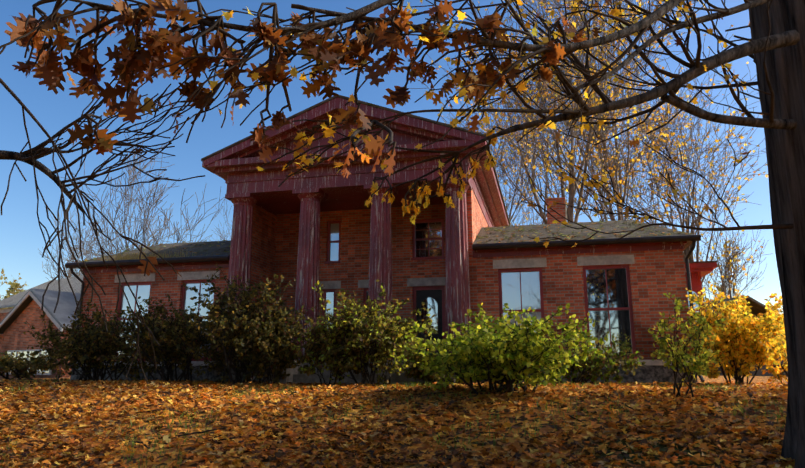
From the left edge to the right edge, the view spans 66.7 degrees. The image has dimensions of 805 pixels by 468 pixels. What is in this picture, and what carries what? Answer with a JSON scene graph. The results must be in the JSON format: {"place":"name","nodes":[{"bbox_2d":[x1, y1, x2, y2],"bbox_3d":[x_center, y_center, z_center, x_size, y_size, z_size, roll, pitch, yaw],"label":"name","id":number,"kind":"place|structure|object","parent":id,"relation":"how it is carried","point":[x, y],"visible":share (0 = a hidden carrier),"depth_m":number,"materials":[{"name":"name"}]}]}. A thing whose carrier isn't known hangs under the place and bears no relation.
{"place":"outdoors","nodes":[
{"label":"outdoors","id":0,"kind":"place"},
{"bbox_2d":[0,0,782,313],"label":"sky","id":1,"kind":"structure","parent":0,"point":[21,237],"materials":[{"name":"blue"}]},
{"bbox_2d":[0,376,794,467],"bbox_3d":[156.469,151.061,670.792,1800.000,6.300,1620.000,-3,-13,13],"label":"ground","id":2,"kind":"structure","parent":0,"point":[421,462],"depth_m":8.24,"materials":[{"name":"plant"}]},
{"bbox_2d":[0,268,26,308],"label":"leafy tree","id":3,"kind":"object","parent":2,"relation":"on","point":[14,286],"visible":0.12,"depth_m":89.95,"materials":[{"name":"green plant"}]},
{"bbox_2d":[0,350,70,379],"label":"shrub","id":4,"kind":"object","parent":2,"relation":"on","point":[19,367],"visible":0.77,"depth_m":21.09,"materials":[{"name":"green plant"}]},
{"bbox_2d":[0,275,82,378],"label":"neighbour house","id":5,"kind":"structure","parent":2,"relation":"on","point":[26,304],"depth_m":29.53,"materials":[{"name":"brick"}]},
{"bbox_2d":[38,193,121,280],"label":"tree","id":6,"kind":"object","parent":2,"relation":"on","point":[69,273],"visible":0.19,"depth_m":52.45,"materials":[{"name":"brown plant"}]},
{"bbox_2d":[23,298,196,381],"bbox_3d":[-7.767,2.788,15.793,3.502,2.242,4.401,10,-16,-39],"label":"shrub","id":7,"kind":"object","parent":2,"relation":"on","point":[84,346],"visible":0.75,"depth_m":15.36,"materials":[{"name":"green plant"}]},
{"bbox_2d":[61,115,224,261],"bbox_3d":[-13.980,0.338,32.679,8.730,14.781,7.192,2,-13,-10],"label":"tree","id":8,"kind":"object","parent":2,"relation":"on","point":[143,225],"visible":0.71,"depth_m":32.96,"materials":[{"name":"brown plant"}]},
{"bbox_2d":[92,294,230,381],"bbox_3d":[-5.683,2.533,14.763,3.670,2.299,3.062,-3,-13,13],"label":"shrub","id":9,"kind":"object","parent":2,"relation":"on","point":[167,333],"visible":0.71,"depth_m":14.65,"materials":[{"name":"green plant"}]},
{"bbox_2d":[210,201,231,240],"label":"tree","id":10,"kind":"object","parent":2,"relation":"on","point":[226,236],"visible":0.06,"depth_m":61.25,"materials":[{"name":"brown plant"}]},
{"bbox_2d":[171,264,315,383],"bbox_3d":[-3.725,2.165,14.304,3.530,2.978,2.588,2,-13,-8],"label":"shrub","id":11,"kind":"object","parent":2,"relation":"on","point":[226,328],"visible":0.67,"depth_m":13.94,"materials":[{"name":"green plant"}]},
{"bbox_2d":[232,316,305,383],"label":"shrub by steps","id":12,"kind":"object","parent":2,"relation":"on","point":[266,353],"visible":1,"depth_m":13.45,"materials":[{"name":"green plant"}]},
{"bbox_2d":[291,311,371,385],"bbox_3d":[-1.592,2.504,13.386,1.720,1.776,1.286,-3,-13,13],"label":"shrub by steps","id":13,"kind":"object","parent":2,"relation":"on","point":[333,360],"visible":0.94,"depth_m":13.11,"materials":[{"name":"green plant"}]},
{"bbox_2d":[312,279,437,386],"bbox_3d":[-0.589,2.227,13.534,2.825,2.406,2.630,-3,-13,13],"label":"shrub","id":14,"kind":"object","parent":2,"relation":"on","point":[384,343],"visible":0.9,"depth_m":13.14,"materials":[{"name":"green plant"}]},
{"bbox_2d":[65,95,717,404],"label":"house","id":15,"kind":"structure","parent":2,"relation":"on","point":[326,228],"depth_m":16.30,"materials":[{"name":"brick"}]},
{"bbox_2d":[78,218,691,261],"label":"roof litter","id":16,"kind":"object","parent":15,"relation":"on","point":[127,257],"visible":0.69,"depth_m":17.40,"materials":[{"name":"brown plant"}]},
{"bbox_2d":[0,0,804,467],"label":"oak tree","id":17,"kind":"object","parent":2,"relation":"on","point":[776,46],"visible":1,"depth_m":4.66,"materials":[{"name":"brown plant"}]},
{"bbox_2d":[606,0,759,133],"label":"branch","id":18,"kind":"object","parent":17,"relation":"attached to","point":[721,38],"visible":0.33,"depth_m":11.12,"materials":[{"name":"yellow plant"}]},
{"bbox_2d":[385,347,464,383],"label":"shrub","id":19,"kind":"object","parent":2,"relation":"on","point":[414,373],"visible":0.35,"depth_m":13.20,"materials":[{"name":"green plant"}]},
{"bbox_2d":[390,303,607,395],"bbox_3d":[1.942,1.978,10.588,2.999,1.605,3.527,8,-15,-33],"label":"green shrub","id":20,"kind":"object","parent":2,"relation":"on","point":[514,353],"visible":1,"depth_m":10.14,"materials":[{"name":"green plant"}]},
{"bbox_2d":[443,42,624,225],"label":"tree","id":21,"kind":"object","parent":2,"relation":"on","point":[519,202],"visible":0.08,"depth_m":47.65,"materials":[{"name":"brown plant"}]},
{"bbox_2d":[410,0,722,225],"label":"tree","id":22,"kind":"object","parent":2,"relation":"on","point":[572,189],"visible":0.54,"depth_m":29.84,"materials":[{"name":"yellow plant"}]},
{"bbox_2d":[456,0,711,221],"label":"tree","id":23,"kind":"object","parent":2,"relation":"on","point":[609,169],"visible":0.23,"depth_m":36.28,"materials":[{"name":"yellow plant"}]},
{"bbox_2d":[529,336,645,383],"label":"shrub","id":24,"kind":"object","parent":2,"relation":"on","point":[595,365],"visible":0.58,"depth_m":12.52,"materials":[{"name":"green plant"}]},
{"bbox_2d":[588,25,767,283],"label":"tree","id":25,"kind":"object","parent":2,"relation":"on","point":[674,184],"visible":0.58,"depth_m":40.92,"materials":[{"name":"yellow plant"}]},
{"bbox_2d":[648,292,726,400],"bbox_3d":[4.525,1.790,9.652,1.303,1.734,1.302,-3,-13,13],"label":"shrub","id":26,"kind":"object","parent":2,"relation":"on","point":[690,362],"visible":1,"depth_m":9.56,"materials":[{"name":"green plant"}]},
{"bbox_2d":[677,282,786,384],"bbox_3d":[7.210,2.154,12.976,2.536,2.280,2.268,-3,-13,13],"label":"yellow shrub","id":27,"kind":"object","parent":2,"relation":"on","point":[757,345],"visible":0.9,"depth_m":12.79,"materials":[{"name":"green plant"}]},
{"bbox_2d":[694,209,772,301],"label":"tree","id":28,"kind":"object","parent":2,"relation":"on","point":[726,286],"visible":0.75,"depth_m":47.14,"materials":[{"name":"brown plant"}]},
{"bbox_2d":[697,295,787,376],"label":"house","id":29,"kind":"structure","parent":2,"relation":"on","point":[757,308],"depth_m":34.75,"materials":[{"name":"metal"}]},
{"bbox_2d":[729,293,787,382],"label":"yellow shrub","id":30,"kind":"object","parent":2,"relation":"on","point":[783,367],"visible":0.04,"depth_m":15.72,"materials":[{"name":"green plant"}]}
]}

